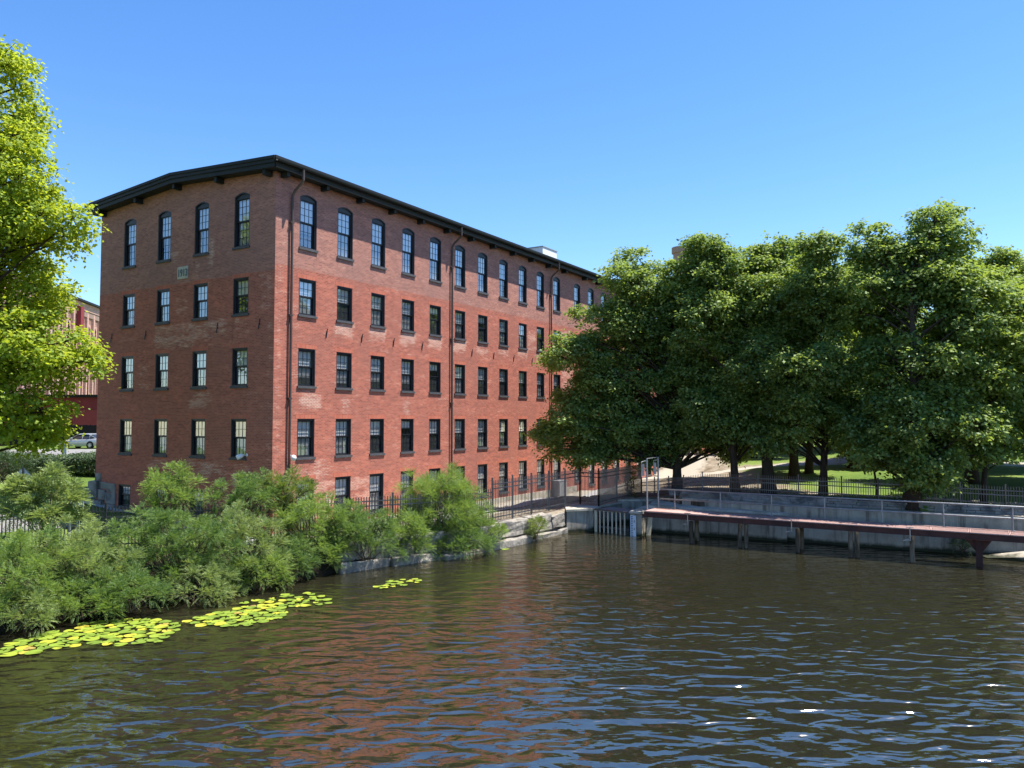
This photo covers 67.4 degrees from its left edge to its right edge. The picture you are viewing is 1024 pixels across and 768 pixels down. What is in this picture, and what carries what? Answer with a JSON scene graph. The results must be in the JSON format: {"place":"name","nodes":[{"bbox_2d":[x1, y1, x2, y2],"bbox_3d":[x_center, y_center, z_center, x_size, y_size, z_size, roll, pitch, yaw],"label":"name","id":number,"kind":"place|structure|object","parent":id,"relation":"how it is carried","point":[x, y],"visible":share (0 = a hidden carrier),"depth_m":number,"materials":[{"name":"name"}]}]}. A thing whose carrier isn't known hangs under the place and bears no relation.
{"place":"outdoors","nodes":[
{"label":"outdoors","id":0,"kind":"place"},
{"bbox_2d":[0,524,1023,767],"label":"water","id":1,"kind":"structure","parent":0,"point":[593,649],"depth_m":19.82,"materials":[{"name":"liquid"}]},
{"bbox_2d":[565,497,663,536],"bbox_3d":[6.591,8.403,46.883,5.822,2.420,8.382,-1,-3,22],"label":"canal intake","id":2,"kind":"object","parent":1,"relation":"in","point":[583,516],"visible":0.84,"depth_m":44.23,"materials":[{"name":"concrete"}]},
{"bbox_2d":[579,467,599,505],"bbox_3d":[4.640,6.144,46.192,0.148,2.270,1.658,2,-3,-40],"label":"iron fence","id":3,"kind":"object","parent":2,"relation":"on","point":[580,485],"visible":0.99,"depth_m":46.26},
{"bbox_2d":[598,463,641,505],"bbox_3d":[6.814,6.245,48.369,0.266,2.270,6.581,-2,-3,32],"label":"iron fence","id":4,"kind":"object","parent":2,"relation":"on","point":[610,480],"visible":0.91,"depth_m":47.98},
{"bbox_2d":[649,501,787,541],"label":"wall","id":5,"kind":"structure","parent":1,"relation":"in","point":[730,530],"depth_m":42.21,"materials":[{"name":"concrete"}]},
{"bbox_2d":[644,489,1023,567],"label":"canal walkway","id":6,"kind":"structure","parent":1,"relation":"in","point":[979,540],"depth_m":36.52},
{"bbox_2d":[641,457,658,509],"bbox_3d":[7.643,5.462,42.349,0.251,2.820,1.816,-2,-3,36],"label":"pipe gateway","id":7,"kind":"object","parent":6,"relation":"attached to","point":[654,469],"visible":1,"depth_m":41.83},
{"bbox_2d":[682,497,1023,554],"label":"retaining wall","id":8,"kind":"structure","parent":1,"relation":"in","point":[887,541],"depth_m":38.35,"materials":[{"name":"concrete"}]},
{"bbox_2d":[669,488,1023,514],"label":"retaining wall","id":9,"kind":"structure","parent":8,"relation":"on","point":[891,504],"depth_m":39.53,"materials":[{"name":"concrete"}]},
{"bbox_2d":[641,472,1023,505],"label":"iron fence","id":10,"kind":"object","parent":9,"relation":"on","point":[675,483],"visible":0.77,"depth_m":41.18,"materials":[{"name":"metal"}]},
{"bbox_2d":[983,551,1023,561],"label":"concrete apron","id":11,"kind":"object","parent":1,"relation":"in","point":[1014,556],"visible":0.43,"depth_m":35.33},
{"bbox_2d":[0,441,1023,631],"bbox_3d":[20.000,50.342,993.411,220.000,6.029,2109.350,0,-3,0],"label":"ground","id":12,"kind":"structure","parent":0,"point":[1009,475],"depth_m":48.67,"materials":[{"name":"plant"}]},
{"bbox_2d":[0,446,37,483],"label":"dark shrub","id":13,"kind":"object","parent":12,"relation":"on","point":[5,469],"visible":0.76,"depth_m":46.71,"materials":[{"name":"green plant"}]},
{"bbox_2d":[0,576,83,638],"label":"bank shrub","id":14,"kind":"object","parent":12,"relation":"on","point":[25,619],"visible":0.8,"depth_m":23.16,"materials":[{"name":"green plant"}]},
{"bbox_2d":[0,525,93,623],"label":"bank shrub","id":15,"kind":"object","parent":12,"relation":"on","point":[21,538],"visible":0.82,"depth_m":23.93,"materials":[{"name":"green plant"}]},
{"bbox_2d":[0,450,95,476],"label":"clipped hedge","id":16,"kind":"object","parent":12,"relation":"on","point":[82,462],"visible":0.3,"depth_m":53.07,"materials":[{"name":"green plant"}]},
{"bbox_2d":[0,425,96,445],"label":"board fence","id":17,"kind":"object","parent":12,"relation":"on","point":[89,428],"visible":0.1,"depth_m":80.84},
{"bbox_2d":[0,459,99,546],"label":"bank shrub","id":18,"kind":"object","parent":12,"relation":"on","point":[26,489],"visible":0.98,"depth_m":28.47,"materials":[{"name":"green plant"}]},
{"bbox_2d":[3,395,96,425],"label":"building","id":19,"kind":"structure","parent":12,"relation":"on","point":[86,402],"depth_m":94.91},
{"bbox_2d":[73,410,96,424],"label":"door","id":20,"kind":"structure","parent":19,"relation":"in","point":[89,418],"depth_m":94.86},
{"bbox_2d":[2,269,99,394],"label":"distant mill","id":21,"kind":"object","parent":12,"relation":"on","point":[89,319],"visible":0.07,"depth_m":123.04,"materials":[{"name":"red brick"}]},
{"bbox_2d":[0,34,120,463],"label":"maple tree","id":22,"kind":"object","parent":12,"relation":"on","point":[30,209],"visible":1,"depth_m":31.63,"materials":[{"name":"green plant"}]},
{"bbox_2d":[6,512,146,595],"bbox_3d":[-14.672,6.047,26.295,4.531,3.384,3.620,0,-3,0],"label":"bank shrub","id":23,"kind":"object","parent":12,"relation":"on","point":[86,536],"visible":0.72,"depth_m":25.75,"materials":[{"name":"green plant"}]},
{"bbox_2d":[59,433,95,448],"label":"parked car","id":24,"kind":"object","parent":12,"relation":"on","point":[88,440],"visible":0.57,"depth_m":74.95,"materials":[{"name":"silver metal"}]},
{"bbox_2d":[27,572,127,621],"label":"bank shrub","id":25,"kind":"object","parent":12,"relation":"on","point":[69,601],"visible":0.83,"depth_m":24.43,"materials":[{"name":"green plant"}]},
{"bbox_2d":[78,558,177,616],"bbox_3d":[-12.720,6.835,25.478,2.739,1.975,2.947,-2,-3,39],"label":"bank shrub","id":26,"kind":"object","parent":12,"relation":"on","point":[140,579],"visible":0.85,"depth_m":25.18,"materials":[{"name":"green plant"}]},
{"bbox_2d":[97,501,246,588],"bbox_3d":[-12.202,6.170,28.138,5.217,3.809,4.598,0,-3,0],"label":"bank shrub","id":27,"kind":"object","parent":12,"relation":"on","point":[150,531],"visible":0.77,"depth_m":27.60,"materials":[{"name":"green plant"}]},
{"bbox_2d":[138,458,210,520],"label":"bank shrub","id":28,"kind":"object","parent":12,"relation":"on","point":[168,480],"visible":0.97,"depth_m":31.12,"materials":[{"name":"green plant"}]},
{"bbox_2d":[135,552,250,607],"bbox_3d":[-11.149,7.056,27.410,3.315,2.152,3.085,-1,-3,16],"label":"bank shrub","id":29,"kind":"object","parent":12,"relation":"on","point":[216,569],"visible":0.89,"depth_m":26.99,"materials":[{"name":"green plant"}]},
{"bbox_2d":[178,499,292,578],"bbox_3d":[-10.753,6.258,29.576,3.995,3.570,3.857,-2,-3,35],"label":"bank shrub","id":30,"kind":"object","parent":12,"relation":"on","point":[262,542],"visible":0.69,"depth_m":29.58,"materials":[{"name":"green plant"}]},
{"bbox_2d":[200,466,288,529],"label":"bank shrub","id":31,"kind":"object","parent":12,"relation":"on","point":[245,487],"visible":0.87,"depth_m":32.31,"materials":[{"name":"green plant"}]},
{"bbox_2d":[0,489,491,550],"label":"iron fence","id":32,"kind":"object","parent":12,"relation":"on","point":[105,516],"visible":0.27,"depth_m":33.16,"materials":[{"name":"metal"}]},
{"bbox_2d":[223,549,294,593],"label":"bank shrub","id":33,"kind":"object","parent":12,"relation":"on","point":[274,560],"visible":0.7,"depth_m":28.98,"materials":[{"name":"green plant"}]},
{"bbox_2d":[254,464,323,510],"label":"bank shrub","id":34,"kind":"object","parent":12,"relation":"on","point":[290,476],"visible":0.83,"depth_m":33.62,"materials":[{"name":"green plant"}]},
{"bbox_2d":[257,533,323,582],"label":"bank shrub","id":35,"kind":"object","parent":12,"relation":"on","point":[302,557],"visible":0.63,"depth_m":30.70,"materials":[{"name":"green plant"}]},
{"bbox_2d":[265,489,363,554],"bbox_3d":[-8.745,6.188,33.152,4.681,3.273,3.871,-1,-3,12],"label":"bank shrub","id":36,"kind":"object","parent":12,"relation":"on","point":[291,519],"visible":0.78,"depth_m":32.55,"materials":[{"name":"green plant"}]},
{"bbox_2d":[302,532,362,571],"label":"bank shrub","id":37,"kind":"object","parent":12,"relation":"on","point":[335,559],"visible":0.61,"depth_m":32.05,"materials":[{"name":"green plant"}]},
{"bbox_2d":[316,501,409,564],"bbox_3d":[-6.404,6.584,33.699,4.023,2.842,3.755,0,-3,0],"label":"bank shrub","id":38,"kind":"object","parent":12,"relation":"on","point":[365,527],"visible":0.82,"depth_m":33.17,"materials":[{"name":"green plant"}]},
{"bbox_2d":[84,155,717,535],"bbox_3d":[2.458,-0.518,71.761,16.145,22.030,76.378,-2,-3,32],"label":"brick mill","id":39,"kind":"object","parent":12,"relation":"on","point":[282,314],"visible":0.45,"depth_m":41.34,"materials":[{"name":"red brick"}]},
{"bbox_2d":[117,480,131,508],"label":"window","id":40,"kind":"structure","parent":39,"relation":"in","point":[124,486],"depth_m":42.21,"materials":[{"name":"glass"}]},
{"bbox_2d":[117,415,132,455],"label":"window","id":41,"kind":"structure","parent":39,"relation":"in","point":[125,420],"depth_m":42.35,"materials":[{"name":"glass"}]},
{"bbox_2d":[119,352,134,391],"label":"window","id":42,"kind":"structure","parent":39,"relation":"in","point":[127,358],"depth_m":42.54,"materials":[{"name":"glass"}]},
{"bbox_2d":[120,289,135,328],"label":"window","id":43,"kind":"structure","parent":39,"relation":"in","point":[129,299],"depth_m":42.68,"materials":[{"name":"glass"}]},
{"bbox_2d":[122,219,136,269],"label":"window","id":44,"kind":"structure","parent":39,"relation":"in","point":[130,226],"depth_m":42.87,"materials":[{"name":"glass"}]},
{"bbox_2d":[151,415,168,456],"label":"window","id":45,"kind":"structure","parent":39,"relation":"in","point":[160,421],"depth_m":40.70,"materials":[{"name":"glass"}]},
{"bbox_2d":[153,349,169,390],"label":"window","id":46,"kind":"structure","parent":39,"relation":"in","point":[161,369],"depth_m":40.90,"materials":[{"name":"glass"}]},
{"bbox_2d":[154,284,170,324],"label":"window","id":47,"kind":"structure","parent":39,"relation":"in","point":[163,292],"depth_m":41.01,"materials":[{"name":"glass"}]},
{"bbox_2d":[156,211,170,263],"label":"window","id":48,"kind":"structure","parent":39,"relation":"in","point":[164,229],"depth_m":41.23,"materials":[{"name":"glass"}]},
{"bbox_2d":[189,415,206,458],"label":"window","id":49,"kind":"structure","parent":39,"relation":"in","point":[197,421],"depth_m":39.05,"materials":[{"name":"glass"}]},
{"bbox_2d":[190,346,207,389],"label":"window","id":50,"kind":"structure","parent":39,"relation":"in","point":[199,353],"depth_m":39.23,"materials":[{"name":"glass"}]},
{"bbox_2d":[191,278,208,321],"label":"window","id":51,"kind":"structure","parent":39,"relation":"in","point":[200,286],"depth_m":39.36,"materials":[{"name":"glass"}]},
{"bbox_2d":[192,202,208,256],"bbox_3d":[-15.701,-7.921,39.602,1.240,2.795,0.820,-2,-3,32],"label":"window","id":52,"kind":"structure","parent":39,"relation":"in","point":[202,209],"depth_m":39.56,"materials":[{"name":"glass"}]},
{"bbox_2d":[228,415,247,460],"bbox_3d":[-13.068,2.598,37.480,1.360,2.205,0.820,-2,-3,32],"label":"window","id":53,"kind":"structure","parent":39,"relation":"in","point":[238,422],"depth_m":37.43,"materials":[{"name":"glass"}]},
{"bbox_2d":[230,343,248,387],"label":"window","id":54,"kind":"structure","parent":39,"relation":"in","point":[240,351],"depth_m":37.57,"materials":[{"name":"glass"}]},
{"bbox_2d":[231,272,249,316],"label":"window","id":55,"kind":"structure","parent":39,"relation":"in","point":[241,285],"depth_m":37.78,"materials":[{"name":"glass"}]},
{"bbox_2d":[232,192,249,249],"bbox_3d":[-13.068,-7.996,37.968,1.240,2.795,0.820,-2,-3,32],"label":"window","id":56,"kind":"structure","parent":39,"relation":"in","point":[242,201],"depth_m":37.92,"materials":[{"name":"glass"}]},
{"bbox_2d":[295,415,315,459],"bbox_3d":[-10.402,2.615,37.849,0.820,2.205,1.360,-2,-3,32],"label":"window","id":57,"kind":"structure","parent":39,"relation":"in","point":[305,423],"depth_m":37.85,"materials":[{"name":"glass"}]},
{"bbox_2d":[296,343,316,388],"bbox_3d":[-10.402,-0.852,38.009,0.820,2.165,1.360,-2,-3,32],"label":"window","id":58,"kind":"structure","parent":39,"relation":"in","point":[306,353],"depth_m":38.08,"materials":[{"name":"glass"}]},
{"bbox_2d":[297,273,317,318],"bbox_3d":[-10.402,-4.318,38.168,0.820,2.105,1.360,-2,-3,32],"label":"window","id":59,"kind":"structure","parent":39,"relation":"in","point":[307,284],"depth_m":38.18,"materials":[{"name":"glass"}]},
{"bbox_2d":[299,195,317,252],"bbox_3d":[-10.402,-7.979,38.337,0.820,2.795,1.240,-2,-3,32],"label":"window","id":60,"kind":"structure","parent":39,"relation":"in","point":[308,205],"depth_m":38.47,"materials":[{"name":"glass"}]},
{"bbox_2d":[333,472,351,508],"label":"window","id":61,"kind":"structure","parent":39,"relation":"in","point":[342,480],"depth_m":39.95,"materials":[{"name":"glass"}]},
{"bbox_2d":[334,415,352,457],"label":"window","id":62,"kind":"structure","parent":39,"relation":"in","point":[343,422],"depth_m":40.04,"materials":[{"name":"glass"}]},
{"bbox_2d":[335,348,352,390],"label":"window","id":63,"kind":"structure","parent":39,"relation":"in","point":[343,356],"depth_m":40.21,"materials":[{"name":"glass"}]},
{"bbox_2d":[335,281,353,323],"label":"window","id":64,"kind":"structure","parent":39,"relation":"in","point":[344,291],"depth_m":40.54,"materials":[{"name":"glass"}]},
{"bbox_2d":[337,207,353,261],"bbox_3d":[-9.040,-7.878,40.525,0.820,2.795,1.240,-2,-3,32],"label":"window","id":65,"kind":"structure","parent":39,"relation":"in","point":[345,216],"depth_m":40.55,"materials":[{"name":"glass"}]},
{"bbox_2d":[368,469,384,513],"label":"window","id":66,"kind":"structure","parent":39,"relation":"in","point":[376,476],"depth_m":42.11,"materials":[{"name":"glass"}]},
{"bbox_2d":[369,351,385,391],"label":"window","id":67,"kind":"structure","parent":39,"relation":"in","point":[377,359],"depth_m":42.44,"materials":[{"name":"glass"}]},
{"bbox_2d":[369,415,385,455],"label":"window","id":68,"kind":"structure","parent":39,"relation":"in","point":[376,421],"depth_m":42.44,"materials":[{"name":"glass"}]},
{"bbox_2d":[370,289,385,328],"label":"window","id":69,"kind":"structure","parent":39,"relation":"in","point":[377,297],"depth_m":42.58,"materials":[{"name":"glass"}]},
{"bbox_2d":[371,218,386,269],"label":"window","id":70,"kind":"structure","parent":39,"relation":"in","point":[378,226],"depth_m":42.74,"materials":[{"name":"glass"}]},
{"bbox_2d":[400,355,414,392],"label":"window","id":71,"kind":"structure","parent":39,"relation":"in","point":[407,364],"depth_m":44.63,"materials":[{"name":"glass"}]},
{"bbox_2d":[400,415,414,453],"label":"window","id":72,"kind":"structure","parent":39,"relation":"in","point":[406,420],"depth_m":44.65,"materials":[{"name":"glass"}]},
{"bbox_2d":[401,228,415,276],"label":"window","id":73,"kind":"structure","parent":39,"relation":"in","point":[408,236],"depth_m":44.93,"materials":[{"name":"glass"}]},
{"bbox_2d":[401,295,415,333],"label":"window","id":74,"kind":"structure","parent":39,"relation":"in","point":[407,302],"depth_m":44.79,"materials":[{"name":"glass"}]},
{"bbox_2d":[428,301,441,337],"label":"window","id":75,"kind":"structure","parent":39,"relation":"in","point":[435,311],"depth_m":47.17,"materials":[{"name":"glass"}]},
{"bbox_2d":[428,358,441,394],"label":"window","id":76,"kind":"structure","parent":39,"relation":"in","point":[434,364],"depth_m":47.00,"materials":[{"name":"glass"}]},
{"bbox_2d":[428,415,441,451],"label":"window","id":77,"kind":"structure","parent":39,"relation":"in","point":[434,421],"depth_m":46.82,"materials":[{"name":"glass"}]},
{"bbox_2d":[429,237,442,283],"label":"window","id":78,"kind":"structure","parent":39,"relation":"in","point":[435,244],"depth_m":47.14,"materials":[{"name":"glass"}]},
{"bbox_2d":[453,416,465,450],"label":"window","id":79,"kind":"structure","parent":39,"relation":"in","point":[459,420],"depth_m":49.01,"materials":[{"name":"glass"}]},
{"bbox_2d":[454,361,465,395],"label":"window","id":80,"kind":"structure","parent":39,"relation":"in","point":[459,366],"depth_m":49.01,"materials":[{"name":"glass"}]},
{"bbox_2d":[454,245,466,289],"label":"window","id":81,"kind":"structure","parent":39,"relation":"in","point":[459,250],"depth_m":49.35,"materials":[{"name":"glass"}]},
{"bbox_2d":[454,306,466,340],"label":"window","id":82,"kind":"structure","parent":39,"relation":"in","point":[459,312],"depth_m":49.19,"materials":[{"name":"glass"}]},
{"bbox_2d":[477,461,487,496],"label":"window","id":83,"kind":"structure","parent":39,"relation":"in","point":[482,465],"depth_m":50.97,"materials":[{"name":"glass"}]},
{"bbox_2d":[477,311,488,344],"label":"window","id":84,"kind":"structure","parent":39,"relation":"in","point":[482,317],"depth_m":51.53,"materials":[{"name":"glass"}]},
{"bbox_2d":[477,363,488,396],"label":"window","id":85,"kind":"structure","parent":39,"relation":"in","point":[482,368],"depth_m":51.28,"materials":[{"name":"glass"}]},
{"bbox_2d":[477,416,488,449],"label":"window","id":86,"kind":"structure","parent":39,"relation":"in","point":[482,420],"depth_m":51.08,"materials":[{"name":"glass"}]},
{"bbox_2d":[478,253,488,294],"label":"window","id":87,"kind":"structure","parent":39,"relation":"in","point":[482,258],"depth_m":51.54,"materials":[{"name":"glass"}]},
{"bbox_2d":[498,316,508,347],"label":"window","id":88,"kind":"structure","parent":39,"relation":"in","point":[503,321],"depth_m":53.59,"materials":[{"name":"glass"}]},
{"bbox_2d":[498,366,508,397],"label":"window","id":89,"kind":"structure","parent":39,"relation":"in","point":[503,370],"depth_m":53.52,"materials":[{"name":"glass"}]},
{"bbox_2d":[498,416,508,447],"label":"window","id":90,"kind":"structure","parent":39,"relation":"in","point":[503,420],"depth_m":53.29,"materials":[{"name":"glass"}]},
{"bbox_2d":[498,459,508,494],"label":"window","id":91,"kind":"structure","parent":39,"relation":"in","point":[503,464],"depth_m":53.15,"materials":[{"name":"glass"}]},
{"bbox_2d":[499,259,508,300],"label":"window","id":92,"kind":"structure","parent":39,"relation":"in","point":[503,265],"depth_m":53.84,"materials":[{"name":"glass"}]},
{"bbox_2d":[518,266,527,304],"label":"window","id":93,"kind":"structure","parent":39,"relation":"in","point":[522,270],"depth_m":56.03,"materials":[{"name":"glass"}]},
{"bbox_2d":[368,506,436,557],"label":"bank shrub","id":94,"kind":"object","parent":12,"relation":"on","point":[421,527],"visible":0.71,"depth_m":34.46,"materials":[{"name":"green plant"}]},
{"bbox_2d":[386,459,496,544],"bbox_3d":[-3.429,6.035,37.424,5.712,4.680,4.934,0,-3,0],"label":"bank shrub","id":95,"kind":"object","parent":12,"relation":"on","point":[425,485],"visible":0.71,"depth_m":36.58,"materials":[{"name":"green plant"}]},
{"bbox_2d":[332,512,567,573],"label":"canal wall","id":96,"kind":"structure","parent":12,"relation":"on","point":[518,528],"depth_m":35.55,"materials":[{"name":"stone"}]},
{"bbox_2d":[491,468,579,519],"bbox_3d":[1.571,6.039,42.862,0.146,2.334,9.478,-2,-3,33],"label":"iron fence","id":97,"kind":"object","parent":96,"relation":"on","point":[565,488],"visible":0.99,"depth_m":42.79,"materials":[{"name":"metal"}]},
{"bbox_2d":[521,514,550,542],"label":"shrub","id":98,"kind":"object","parent":96,"relation":"attached to","point":[535,525],"depth_m":40.51,"materials":[{"name":"green plant"}]},
{"bbox_2d":[427,518,497,560],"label":"bank shrub","id":99,"kind":"object","parent":12,"relation":"on","point":[485,541],"visible":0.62,"depth_m":35.88,"materials":[{"name":"green plant"}]},
{"bbox_2d":[520,245,757,476],"bbox_3d":[8.717,-0.756,49.561,16.626,16.283,9.494,0,-3,0],"label":"oak tree","id":100,"kind":"object","parent":12,"relation":"on","point":[624,422],"visible":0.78,"depth_m":47.29,"materials":[{"name":"green plant"}]},
{"bbox_2d":[648,231,793,492],"bbox_3d":[13.701,-1.323,47.113,10.431,16.243,8.721,0,-3,0],"label":"oak tree","id":101,"kind":"object","parent":12,"relation":"on","point":[694,316],"visible":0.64,"depth_m":45.09,"materials":[{"name":"green plant"}]},
{"bbox_2d":[669,230,849,493],"bbox_3d":[15.451,-1.279,46.517,9.023,16.125,10.186,-2,-3,39],"label":"oak tree","id":102,"kind":"object","parent":12,"relation":"on","point":[776,250],"visible":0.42,"depth_m":44.71,"materials":[{"name":"green plant"}]},
{"bbox_2d":[787,375,800,480],"bbox_3d":[19.441,-0.612,56.600,8.843,15.802,9.982,1,-3,-18],"label":"oak tree","id":103,"kind":"object","parent":12,"relation":"on","point":[794,470],"depth_m":54.91,"materials":[{"name":"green plant"}]},
{"bbox_2d":[732,227,889,495],"bbox_3d":[15.973,-0.982,43.664,8.110,15.106,9.701,1,-3,-25],"label":"oak tree","id":104,"kind":"object","parent":12,"relation":"on","point":[817,401],"visible":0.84,"depth_m":41.75,"materials":[{"name":"green plant"}]},
{"bbox_2d":[788,237,863,473],"bbox_3d":[20.521,-1.863,57.733,9.593,17.868,11.475,2,-3,-36],"label":"oak tree","id":105,"kind":"object","parent":12,"relation":"on","point":[809,467],"depth_m":57.61,"materials":[{"name":"green plant"}]},
{"bbox_2d":[813,264,903,468],"bbox_3d":[27.564,-1.574,63.654,9.874,17.517,9.827,2,-3,-34],"label":"oak tree","id":106,"kind":"object","parent":12,"relation":"on","point":[842,457],"depth_m":62.14,"materials":[{"name":"green plant"}]},
{"bbox_2d":[829,197,1023,510],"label":"oak tree","id":107,"kind":"object","parent":12,"relation":"on","point":[912,419],"visible":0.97,"depth_m":38.54,"materials":[{"name":"green plant"}]},
{"bbox_2d":[902,244,1023,483],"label":"oak tree","id":108,"kind":"object","parent":12,"relation":"on","point":[1006,257],"visible":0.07,"depth_m":49.90,"materials":[{"name":"green plant"}]},
{"bbox_2d":[916,263,1023,503],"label":"oak tree","id":109,"kind":"object","parent":12,"relation":"on","point":[997,374],"visible":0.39,"depth_m":38.45,"materials":[{"name":"green plant"}]},
{"bbox_2d":[0,0,1023,356],"label":"sky","id":110,"kind":"structure","parent":0,"point":[581,130],"materials":[{"name":"blue"}]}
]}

